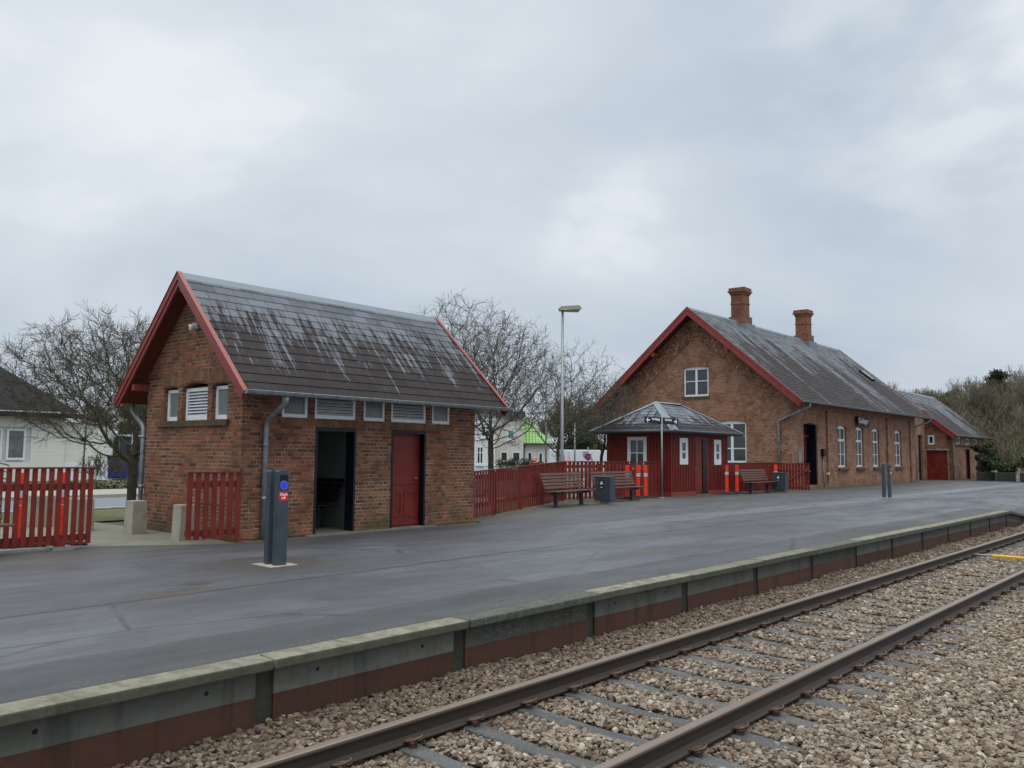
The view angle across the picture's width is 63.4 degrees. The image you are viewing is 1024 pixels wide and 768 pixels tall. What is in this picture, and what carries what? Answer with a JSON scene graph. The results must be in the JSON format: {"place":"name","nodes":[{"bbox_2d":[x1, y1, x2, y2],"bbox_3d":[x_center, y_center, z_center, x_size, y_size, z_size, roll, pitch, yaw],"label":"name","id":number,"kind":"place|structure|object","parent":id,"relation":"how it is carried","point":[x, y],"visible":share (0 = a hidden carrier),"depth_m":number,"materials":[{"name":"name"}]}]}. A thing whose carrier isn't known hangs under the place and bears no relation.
{"place":"outdoors","nodes":[
{"label":"outdoors","id":0,"kind":"place"},
{"bbox_2d":[0,369,115,481],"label":"white building","id":1,"kind":"structure","parent":0,"point":[15,451],"depth_m":45.99,"materials":[{"name":"paint"}]},
{"bbox_2d":[0,427,30,461],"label":"window frame","id":2,"kind":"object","parent":1,"relation":"in","point":[28,433],"depth_m":45.04,"materials":[{"name":"white paint"}]},
{"bbox_2d":[5,429,26,459],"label":"window","id":3,"kind":"structure","parent":1,"relation":"in","point":[15,447],"depth_m":44.98,"materials":[{"name":"glass"}]},
{"bbox_2d":[1,509,124,523],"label":"lawn","id":4,"kind":"structure","parent":0,"point":[114,515],"depth_m":21.67,"materials":[{"name":"plant"}]},
{"bbox_2d":[0,301,151,499],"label":"bare tree","id":5,"kind":"object","parent":4,"relation":"on","point":[134,453],"visible":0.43,"depth_m":18.93,"materials":[{"name":"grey plant"}]},
{"bbox_2d":[0,522,232,550],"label":"paving","id":6,"kind":"structure","parent":0,"point":[103,534],"depth_m":14.07,"materials":[{"name":"concrete"}]},
{"bbox_2d":[0,472,35,547],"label":"marker post","id":7,"kind":"object","parent":6,"relation":"on","point":[20,510],"visible":0.08,"depth_m":12.70,"materials":[{"name":"orange plastic"}]},
{"bbox_2d":[27,495,55,526],"bbox_3d":[-9.316,2.498,16.348,0.500,0.600,0.399,-3,-6,37],"label":"concrete block","id":8,"kind":"object","parent":6,"relation":"on","point":[37,509],"depth_m":16.20,"materials":[{"name":"concrete"}]},
{"bbox_2d":[27,472,87,546],"bbox_3d":[-7.077,1.949,12.960,0.830,1.130,0.200,3,-5,-28],"label":"marker post","id":9,"kind":"object","parent":6,"relation":"on","point":[61,517],"visible":0.27,"depth_m":12.95,"materials":[{"name":"orange plastic"}]},
{"bbox_2d":[68,498,93,531],"bbox_3d":[-8.063,2.432,15.425,0.440,0.600,0.359,-3,-6,37],"label":"concrete block","id":10,"kind":"object","parent":6,"relation":"on","point":[77,517],"depth_m":15.29,"materials":[{"name":"concrete"}]},
{"bbox_2d":[123,500,146,534],"bbox_3d":[-6.799,2.405,14.962,0.260,0.600,0.299,-3,-6,34],"label":"concrete block","id":11,"kind":"object","parent":6,"relation":"on","point":[135,518],"depth_m":14.87,"materials":[{"name":"concrete"}]},
{"bbox_2d":[171,504,194,540],"bbox_3d":[-5.542,2.334,13.969,0.260,0.600,0.279,-3,-6,39],"label":"concrete block","id":12,"kind":"object","parent":6,"relation":"on","point":[178,521],"depth_m":13.85,"materials":[{"name":"concrete"}]},
{"bbox_2d":[115,434,145,478],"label":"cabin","id":13,"kind":"object","parent":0,"point":[123,444],"visible":0.05,"depth_m":51.53,"materials":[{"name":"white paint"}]},
{"bbox_2d":[2,482,591,510],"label":"road","id":14,"kind":"structure","parent":0,"point":[110,502],"depth_m":27.58,"materials":[{"name":"asphalt"}]},
{"bbox_2d":[2,477,595,496],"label":"sidewalk","id":15,"kind":"structure","parent":0,"point":[109,491],"depth_m":32.32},
{"bbox_2d":[5,471,920,525],"bbox_3d":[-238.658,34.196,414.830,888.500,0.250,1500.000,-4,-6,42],"label":"ground","id":16,"kind":"structure","parent":0,"point":[121,523],"depth_m":23.95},
{"bbox_2d":[3,477,143,491],"bbox_3d":[-23.088,3.845,31.012,2.035,0.626,36.535,-4,-6,42],"label":"ground cover","id":17,"kind":"object","parent":16,"relation":"on","point":[107,485],"visible":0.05,"depth_m":36.55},
{"bbox_2d":[71,453,115,479],"bbox_3d":[-19.696,4.092,39.035,1.914,1.790,1.703,-4,-6,42],"label":"twiggy bush","id":18,"kind":"object","parent":16,"relation":"on","point":[89,463],"visible":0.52,"depth_m":38.85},
{"bbox_2d":[91,457,127,481],"bbox_3d":[-18.682,4.044,38.425,1.479,1.754,1.676,-4,-6,42],"label":"twiggy bush","id":19,"kind":"object","parent":16,"relation":"on","point":[111,469],"visible":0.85,"depth_m":38.34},
{"bbox_2d":[107,456,144,477],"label":"container","id":20,"kind":"object","parent":16,"relation":"on","point":[123,475],"visible":0.16,"depth_m":48.97,"materials":[{"name":"blue plastic"}]},
{"bbox_2d":[1,480,591,513],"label":"kerb","id":21,"kind":"structure","parent":16,"relation":"on","point":[99,496],"depth_m":29.91,"materials":[{"name":"concrete"}]},
{"bbox_2d":[417,289,542,432],"bbox_3d":[-1.671,0.421,26.747,5.179,7.187,5.646,-4,-6,42],"label":"bare tree","id":22,"kind":"object","parent":16,"relation":"on","point":[489,356],"visible":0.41,"depth_m":26.63,"materials":[{"name":"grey plant"}]},
{"bbox_2d":[474,410,495,470],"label":"white house","id":23,"kind":"structure","parent":16,"relation":"on","point":[480,457],"depth_m":76.63,"materials":[{"name":"paint"}]},
{"bbox_2d":[450,311,581,473],"bbox_3d":[-0.672,0.757,29.997,5.818,7.241,6.404,-4,-6,42],"label":"bare tree","id":24,"kind":"object","parent":16,"relation":"on","point":[491,450],"visible":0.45,"depth_m":29.77,"materials":[{"name":"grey plant"}]},
{"bbox_2d":[495,456,546,479],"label":"hedge","id":25,"kind":"object","parent":16,"relation":"on","point":[501,463],"visible":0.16,"depth_m":43.69,"materials":[{"name":"green plant"}]},
{"bbox_2d":[495,411,553,467],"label":"cream house","id":26,"kind":"structure","parent":16,"relation":"on","point":[532,441],"depth_m":77.94,"materials":[{"name":"white paint"}]},
{"bbox_2d":[484,491,591,501],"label":"parking lot","id":27,"kind":"structure","parent":16,"relation":"on","point":[551,496],"depth_m":34.37,"materials":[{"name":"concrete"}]},
{"bbox_2d":[483,467,551,496],"bbox_3d":[0.044,4.249,34.757,4.267,1.470,1.740,2,-5,-20],"label":"parked car","id":28,"kind":"object","parent":27,"relation":"on","point":[512,485],"visible":0.06,"depth_m":33.90,"materials":[{"name":"red metal"}]},
{"bbox_2d":[505,337,633,489],"bbox_3d":[1.944,1.369,30.872,4.997,6.177,4.791,3,-5,-23],"label":"bare tree","id":29,"kind":"object","parent":16,"relation":"on","point":[557,451],"visible":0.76,"depth_m":30.62,"materials":[{"name":"grey plant"}]},
{"bbox_2d":[558,305,581,461],"bbox_3d":[1.920,0.682,27.616,0.769,6.678,0.240,1,-5,-6],"label":"street lamp","id":30,"kind":"object","parent":16,"relation":"on","point":[572,308],"visible":0.88,"depth_m":27.65,"materials":[{"name":"metal"}]},
{"bbox_2d":[547,415,606,449],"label":"evergreen tree","id":31,"kind":"object","parent":16,"relation":"on","point":[580,445],"visible":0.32,"depth_m":94.68,"materials":[{"name":"green plant"}]},
{"bbox_2d":[549,450,606,474],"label":"white trailer","id":32,"kind":"object","parent":16,"relation":"on","point":[580,454],"visible":0.37,"depth_m":63.50,"materials":[{"name":"paint"}]},
{"bbox_2d":[543,376,652,460],"bbox_3d":[3.605,2.112,32.585,4.402,5.007,4.765,-4,-6,42],"label":"bare tree","id":33,"kind":"object","parent":16,"relation":"on","point":[609,419],"visible":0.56,"depth_m":32.28,"materials":[{"name":"brown plant"}]},
{"bbox_2d":[588,401,744,496],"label":"wooden shed","id":34,"kind":"structure","parent":16,"relation":"on","point":[695,452],"depth_m":30.92,"materials":[{"name":"red paint"}]},
{"bbox_2d":[627,437,646,469],"bbox_3d":[4.626,2.554,30.604,0.820,1.200,0.060,-4,-6,41],"label":"window","id":35,"kind":"structure","parent":34,"relation":"in","point":[636,446],"depth_m":30.60,"materials":[{"name":"white paint"}]},
{"bbox_2d":[680,438,687,464],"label":"window","id":36,"kind":"structure","parent":34,"relation":"in","point":[683,441],"depth_m":30.40,"materials":[{"name":"white paint"}]},
{"bbox_2d":[695,439,701,493],"bbox_3d":[7.046,3.104,31.255,0.105,2.060,0.580,-4,-6,41],"label":"door","id":37,"kind":"structure","parent":34,"relation":"in","point":[698,442],"depth_m":31.27,"materials":[{"name":"red paint"}]},
{"bbox_2d":[714,440,720,464],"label":"window","id":38,"kind":"structure","parent":34,"relation":"in","point":[717,443],"depth_m":32.37,"materials":[{"name":"white paint"}]},
{"bbox_2d":[592,287,933,487],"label":"station building","id":39,"kind":"structure","parent":16,"relation":"on","point":[833,417],"depth_m":41.25,"materials":[{"name":"brown brick"}]},
{"bbox_2d":[684,367,708,396],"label":"window","id":40,"kind":"structure","parent":39,"relation":"in","point":[696,383],"depth_m":40.72,"materials":[{"name":"white paint"}]},
{"bbox_2d":[720,421,746,462],"bbox_3d":[10.450,2.730,39.265,1.480,1.990,0.060,-4,-6,41],"label":"window","id":41,"kind":"structure","parent":39,"relation":"in","point":[737,453],"depth_m":39.08,"materials":[{"name":"white paint"}]},
{"bbox_2d":[838,426,849,470],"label":"window","id":42,"kind":"structure","parent":39,"relation":"in","point":[841,440],"depth_m":42.34,"materials":[{"name":"white paint"}]},
{"bbox_2d":[856,427,866,469],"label":"window","id":43,"kind":"structure","parent":39,"relation":"in","point":[858,430],"depth_m":44.34,"materials":[{"name":"white paint"}]},
{"bbox_2d":[872,429,880,469],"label":"window","id":44,"kind":"structure","parent":39,"relation":"in","point":[874,432],"depth_m":46.32,"materials":[{"name":"white paint"}]},
{"bbox_2d":[894,431,903,468],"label":"window","id":45,"kind":"structure","parent":39,"relation":"in","point":[896,434],"depth_m":49.38,"materials":[{"name":"white paint"}]},
{"bbox_2d":[909,388,945,401],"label":"wood tree","id":46,"kind":"object","parent":16,"relation":"on","point":[927,393],"visible":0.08,"depth_m":80.80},
{"bbox_2d":[892,388,993,480],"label":"annex building","id":47,"kind":"structure","parent":16,"relation":"on","point":[947,437],"depth_m":56.25,"materials":[{"name":"brown brick"}]},
{"bbox_2d":[927,450,947,479],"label":"garage door","id":48,"kind":"structure","parent":47,"relation":"in","point":[937,465],"depth_m":55.85,"materials":[{"name":"red paint"}]},
{"bbox_2d":[945,377,978,395],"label":"wood tree","id":49,"kind":"object","parent":16,"relation":"on","point":[957,387],"visible":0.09,"depth_m":98.93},
{"bbox_2d":[949,374,1011,427],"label":"wood tree","id":50,"kind":"object","parent":16,"relation":"on","point":[981,396],"visible":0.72,"depth_m":74.79,"materials":[{"name":"plant"}]},
{"bbox_2d":[948,401,1023,477],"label":"thicket","id":51,"kind":"object","parent":16,"relation":"on","point":[1006,448],"visible":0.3,"depth_m":65.42,"materials":[{"name":"plant"}]},
{"bbox_2d":[982,369,1019,433],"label":"evergreen tree","id":52,"kind":"object","parent":16,"relation":"on","point":[997,375],"visible":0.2,"depth_m":79.00,"materials":[{"name":"green plant"}]},
{"bbox_2d":[985,390,1023,440],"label":"wood tree","id":53,"kind":"object","parent":16,"relation":"on","point":[1015,396],"visible":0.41,"depth_m":73.98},
{"bbox_2d":[989,380,1023,423],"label":"wood tree","id":54,"kind":"object","parent":16,"relation":"on","point":[1002,387],"visible":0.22,"depth_m":78.22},
{"bbox_2d":[998,373,1023,420],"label":"wood tree","id":55,"kind":"object","parent":16,"relation":"on","point":[1013,386],"visible":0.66,"depth_m":76.15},
{"bbox_2d":[1008,372,1023,414],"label":"wood tree","id":56,"kind":"object","parent":16,"relation":"on","point":[1021,391],"visible":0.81,"depth_m":73.70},
{"bbox_2d":[0,478,1023,703],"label":"platform","id":57,"kind":"structure","parent":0,"point":[142,623],"depth_m":10.37,"materials":[{"name":"asphalt"}]},
{"bbox_2d":[0,467,94,552],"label":"picket fence","id":58,"kind":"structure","parent":57,"relation":"on","point":[58,540],"depth_m":12.18,"materials":[{"name":"red paint"}]},
{"bbox_2d":[252,470,297,567],"bbox_3d":[-3.101,1.756,10.901,0.460,1.240,0.400,-4,-6,42],"label":"card reader","id":59,"kind":"object","parent":57,"relation":"on","point":[276,520],"visible":1,"depth_m":10.82,"materials":[{"name":"metal"}]},
{"bbox_2d":[112,271,513,542],"bbox_3d":[-3.904,0.684,17.011,4.884,4.990,6.440,-4,-6,41],"label":"brick hut","id":60,"kind":"object","parent":57,"relation":"on","point":[374,408],"visible":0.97,"depth_m":15.52,"materials":[{"name":"brown brick"}]},
{"bbox_2d":[167,390,177,420],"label":"window","id":61,"kind":"structure","parent":60,"relation":"in","point":[172,412],"depth_m":15.54,"materials":[{"name":"white paint"}]},
{"bbox_2d":[185,387,207,419],"bbox_3d":[-5.612,0.359,14.901,0.902,0.580,0.060,-4,-6,41],"label":"louvred window","id":62,"kind":"structure","parent":60,"relation":"in","point":[196,398],"depth_m":14.95,"materials":[{"name":"white paint"}]},
{"bbox_2d":[184,471,241,539],"bbox_3d":[-4.801,1.950,13.328,0.875,1.075,0.088,5,-6,-42],"label":"picket fence","id":63,"kind":"object","parent":60,"relation":"attached to","point":[212,531],"visible":1,"depth_m":13.30,"materials":[{"name":"red paint"}]},
{"bbox_2d":[215,385,227,418],"bbox_3d":[-4.967,0.319,14.342,0.512,0.580,0.060,-4,-6,41],"label":"window","id":64,"kind":"structure","parent":60,"relation":"in","point":[221,391],"depth_m":14.40,"materials":[{"name":"white paint"}]},
{"bbox_2d":[282,396,307,417],"bbox_3d":[-3.839,0.355,14.588,0.060,0.470,0.532,-4,-6,41],"label":"window","id":65,"kind":"structure","parent":60,"relation":"in","point":[297,407],"depth_m":14.61,"materials":[{"name":"white paint"}]},
{"bbox_2d":[315,478,343,527],"bbox_3d":[-4.006,2.320,16.283,1.540,0.945,0.649,-4,-6,41],"label":"bench","id":66,"kind":"object","parent":60,"relation":"on","point":[319,507],"visible":0.48,"depth_m":16.09,"materials":[{"name":"black wood"}]},
{"bbox_2d":[315,399,355,419],"bbox_3d":[-3.266,0.416,15.243,0.060,0.470,0.922,-4,-6,41],"label":"louvred window","id":67,"kind":"structure","parent":60,"relation":"in","point":[324,408],"depth_m":15.24,"materials":[{"name":"white paint"}]},
{"bbox_2d":[364,402,384,421],"bbox_3d":[-2.669,0.479,15.927,0.060,0.470,0.522,-4,-6,41],"label":"window","id":68,"kind":"structure","parent":60,"relation":"in","point":[373,411],"depth_m":15.93,"materials":[{"name":"glass"}]},
{"bbox_2d":[392,434,419,526],"bbox_3d":[-2.156,1.910,16.530,0.100,1.818,0.818,-4,-6,41],"label":"door","id":69,"kind":"structure","parent":60,"relation":"in","point":[406,446],"depth_m":16.58,"materials":[{"name":"red paint"}]},
{"bbox_2d":[391,404,425,423],"bbox_3d":[-2.089,0.540,16.593,0.060,0.470,0.932,-4,-6,41],"label":"louvred window","id":70,"kind":"structure","parent":60,"relation":"in","point":[402,413],"depth_m":16.58,"materials":[{"name":"white paint"}]},
{"bbox_2d":[432,406,449,424],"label":"window","id":71,"kind":"structure","parent":60,"relation":"in","point":[440,415],"depth_m":17.27,"materials":[{"name":"glass"}]},
{"bbox_2d":[17,481,988,689],"bbox_3d":[10.528,3.933,27.968,10.845,0.022,53.983,-4,-6,42],"label":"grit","id":72,"kind":"object","parent":57,"relation":"on","point":[502,515],"visible":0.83,"depth_m":15.88,"materials":[{"name":"gravel"}]},
{"bbox_2d":[0,510,1023,767],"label":"platform edge wall","id":73,"kind":"structure","parent":57,"relation":"attached to","point":[126,722],"depth_m":6.61,"materials":[{"name":"grey concrete"}]},
{"bbox_2d":[539,472,596,506],"bbox_3d":[1.625,3.050,23.979,0.649,0.945,2.390,-3,-6,33],"label":"bench","id":74,"kind":"object","parent":57,"relation":"on","point":[560,479],"visible":1,"depth_m":23.90,"materials":[{"name":"wood"}]},
{"bbox_2d":[474,461,663,517],"bbox_3d":[1.418,2.923,24.390,1.849,1.264,13.547,-2,-5,29],"label":"picket fence","id":75,"kind":"object","parent":57,"relation":"on","point":[494,504],"visible":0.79,"depth_m":23.17,"materials":[{"name":"red paint"}]},
{"bbox_2d":[594,476,615,503],"bbox_3d":[2.805,3.209,25.015,0.580,0.825,0.300,-3,-6,38],"label":"litter bin","id":76,"kind":"object","parent":57,"relation":"on","point":[605,490],"visible":1,"depth_m":24.89,"materials":[{"name":"grey metal"}]},
{"bbox_2d":[589,471,645,500],"bbox_3d":[3.413,3.292,26.660,0.649,0.945,2.390,-4,-6,41],"label":"bench","id":77,"kind":"object","parent":57,"relation":"on","point":[617,474],"visible":0.69,"depth_m":27.04,"materials":[{"name":"wood"}]},
{"bbox_2d":[634,465,649,498],"bbox_3d":[4.316,3.348,28.320,0.830,1.130,0.200,1,-5,14],"label":"marker post","id":78,"kind":"object","parent":57,"relation":"on","point":[638,481],"visible":0.85,"depth_m":28.30,"materials":[{"name":"orange plastic"}]},
{"bbox_2d":[641,465,656,497],"bbox_3d":[4.623,3.380,28.665,0.830,1.130,0.200,1,-5,-3],"label":"marker post","id":79,"kind":"object","parent":57,"relation":"on","point":[645,474],"visible":0.93,"depth_m":28.64,"materials":[{"name":"orange plastic"}]},
{"bbox_2d":[644,416,677,497],"bbox_3d":[5.237,2.550,28.930,0.180,2.840,2.160,-4,-6,42],"label":"direction sign","id":80,"kind":"object","parent":57,"relation":"on","point":[661,420],"visible":1,"depth_m":28.91,"materials":[{"name":"metal"}]},
{"bbox_2d":[728,462,773,491],"bbox_3d":[9.804,3.860,34.352,3.785,1.224,0.185,5,-6,-42],"label":"picket fence","id":81,"kind":"object","parent":57,"relation":"on","point":[768,467],"visible":0.57,"depth_m":34.35,"materials":[{"name":"red paint"}]},
{"bbox_2d":[739,469,776,493],"bbox_3d":[9.905,3.913,33.301,0.649,0.945,2.390,-4,-6,41],"label":"bench","id":82,"kind":"object","parent":57,"relation":"on","point":[763,477],"visible":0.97,"depth_m":33.26,"materials":[{"name":"wood"}]},
{"bbox_2d":[772,472,787,492],"bbox_3d":[10.989,4.036,33.931,0.580,0.825,0.300,-3,-6,39],"label":"litter bin","id":83,"kind":"object","parent":57,"relation":"on","point":[780,485],"visible":0.98,"depth_m":33.81,"materials":[{"name":"grey metal"}]},
{"bbox_2d":[774,463,810,489],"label":"picket gate","id":84,"kind":"structure","parent":57,"relation":"on","point":[804,484],"depth_m":35.08,"materials":[{"name":"red paint"}]},
{"bbox_2d":[879,464,894,497],"bbox_3d":[13.795,3.563,30.496,0.460,1.240,0.400,-4,-6,42],"label":"card reader","id":85,"kind":"object","parent":57,"relation":"on","point":[883,472],"visible":1,"depth_m":30.43,"materials":[{"name":"metal"}]},
{"bbox_2d":[976,472,995,480],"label":"planter","id":86,"kind":"object","parent":57,"relation":"on","point":[985,476],"visible":0.96,"depth_m":54.81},
{"bbox_2d":[969,442,1001,471],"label":"shrub","id":87,"kind":"object","parent":86,"relation":"in","point":[982,457],"visible":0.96,"depth_m":55.33,"materials":[{"name":"green plant"}]},
{"bbox_2d":[996,472,1015,481],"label":"planter","id":88,"kind":"object","parent":57,"relation":"on","point":[1006,476],"visible":0.93,"depth_m":53.54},
{"bbox_2d":[987,460,1017,472],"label":"shrub","id":89,"kind":"object","parent":88,"relation":"in","point":[1001,466],"visible":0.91,"depth_m":53.97,"materials":[{"name":"green plant"}]},
{"bbox_2d":[281,588,992,767],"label":"ballast bed","id":90,"kind":"object","parent":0,"point":[449,756],"depth_m":6.15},
{"bbox_2d":[393,734,472,767],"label":"sleeper","id":91,"kind":"object","parent":90,"relation":"on","point":[413,748],"visible":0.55,"depth_m":5.52,"materials":[{"name":"grey concrete"}]},
{"bbox_2d":[455,714,658,767],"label":"sleeper","id":92,"kind":"object","parent":90,"relation":"on","point":[475,727],"visible":0.31,"depth_m":5.78,"materials":[{"name":"grey concrete"}]},
{"bbox_2d":[111,523,1023,767],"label":"ballast","id":93,"kind":"structure","parent":90,"relation":"on","point":[938,711],"depth_m":6.78,"materials":[{"name":"gravel"}]},
{"bbox_2d":[510,697,746,767],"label":"sleeper","id":94,"kind":"object","parent":90,"relation":"on","point":[698,755],"visible":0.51,"depth_m":5.98,"materials":[{"name":"grey concrete"}]},
{"bbox_2d":[239,532,1023,767],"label":"rail","id":95,"kind":"object","parent":90,"relation":"on","point":[370,742],"depth_m":6.84,"materials":[{"name":"metal"}]},
{"bbox_2d":[558,682,797,749],"bbox_3d":[1.016,2.622,6.530,2.560,0.261,0.270,-4,-6,42],"label":"sleeper","id":96,"kind":"object","parent":90,"relation":"on","point":[741,734],"visible":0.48,"depth_m":6.34,"materials":[{"name":"grey concrete"}]},
{"bbox_2d":[600,669,820,728],"bbox_3d":[1.417,2.664,6.975,2.560,0.261,0.270,-4,-6,42],"label":"sleeper","id":97,"kind":"object","parent":90,"relation":"on","point":[777,716],"visible":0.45,"depth_m":6.77,"materials":[{"name":"grey concrete"}]},
{"bbox_2d":[633,657,856,710],"bbox_3d":[1.818,2.700,7.419,2.560,0.261,0.270,-4,-6,42],"label":"sleeper","id":98,"kind":"object","parent":90,"relation":"on","point":[653,666],"visible":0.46,"depth_m":7.26,"materials":[{"name":"grey concrete"}]},
{"bbox_2d":[672,647,885,696],"bbox_3d":[2.219,2.741,7.864,2.560,0.261,0.270,-4,-6,42],"label":"sleeper","id":99,"kind":"object","parent":90,"relation":"on","point":[833,683],"visible":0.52,"depth_m":7.62,"materials":[{"name":"grey concrete"}]},
{"bbox_2d":[702,637,905,681],"bbox_3d":[2.620,2.783,8.308,2.560,0.261,0.270,-4,-6,42],"label":"sleeper","id":100,"kind":"object","parent":90,"relation":"on","point":[859,670],"visible":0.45,"depth_m":8.12,"materials":[{"name":"grey concrete"}]},
{"bbox_2d":[593,569,1023,767],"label":"rail","id":101,"kind":"object","parent":90,"relation":"on","point":[668,749],"depth_m":6.66,"materials":[{"name":"metal"}]},
{"bbox_2d":[726,629,924,670],"bbox_3d":[3.021,2.825,8.752,2.560,0.261,0.270,-4,-6,42],"label":"sleeper","id":102,"kind":"object","parent":90,"relation":"on","point":[880,658],"visible":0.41,"depth_m":8.53,"materials":[{"name":"grey concrete"}]},
{"bbox_2d":[754,621,944,657],"bbox_3d":[3.422,2.865,9.197,2.560,0.261,0.270,-4,-6,42],"label":"sleeper","id":103,"kind":"object","parent":90,"relation":"on","point":[898,649],"visible":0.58,"depth_m":9.02,"materials":[{"name":"grey concrete"}]},
{"bbox_2d":[774,614,958,648],"bbox_3d":[3.824,2.908,9.641,2.560,0.261,0.270,-4,-6,41],"label":"sleeper","id":104,"kind":"object","parent":90,"relation":"on","point":[915,640],"visible":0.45,"depth_m":9.42,"materials":[{"name":"grey concrete"}]},
{"bbox_2d":[795,608,964,638],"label":"sleeper","id":105,"kind":"object","parent":90,"relation":"on","point":[930,632],"visible":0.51,"depth_m":9.83,"materials":[{"name":"grey concrete"}]},
{"bbox_2d":[816,602,977,629],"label":"sleeper","id":106,"kind":"object","parent":90,"relation":"on","point":[947,623],"visible":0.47,"depth_m":10.40,"materials":[{"name":"grey concrete"}]},
{"bbox_2d":[832,596,992,622],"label":"sleeper","id":107,"kind":"object","parent":90,"relation":"on","point":[840,601],"visible":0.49,"depth_m":10.79,"materials":[{"name":"grey concrete"}]},
{"bbox_2d":[849,591,1002,615],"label":"sleeper","id":108,"kind":"object","parent":90,"relation":"on","point":[973,610],"visible":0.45,"depth_m":11.15,"materials":[{"name":"grey concrete"}]},
{"bbox_2d":[862,587,1011,609],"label":"sleeper","id":109,"kind":"object","parent":90,"relation":"on","point":[871,591],"visible":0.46,"depth_m":11.60,"materials":[{"name":"grey concrete"}]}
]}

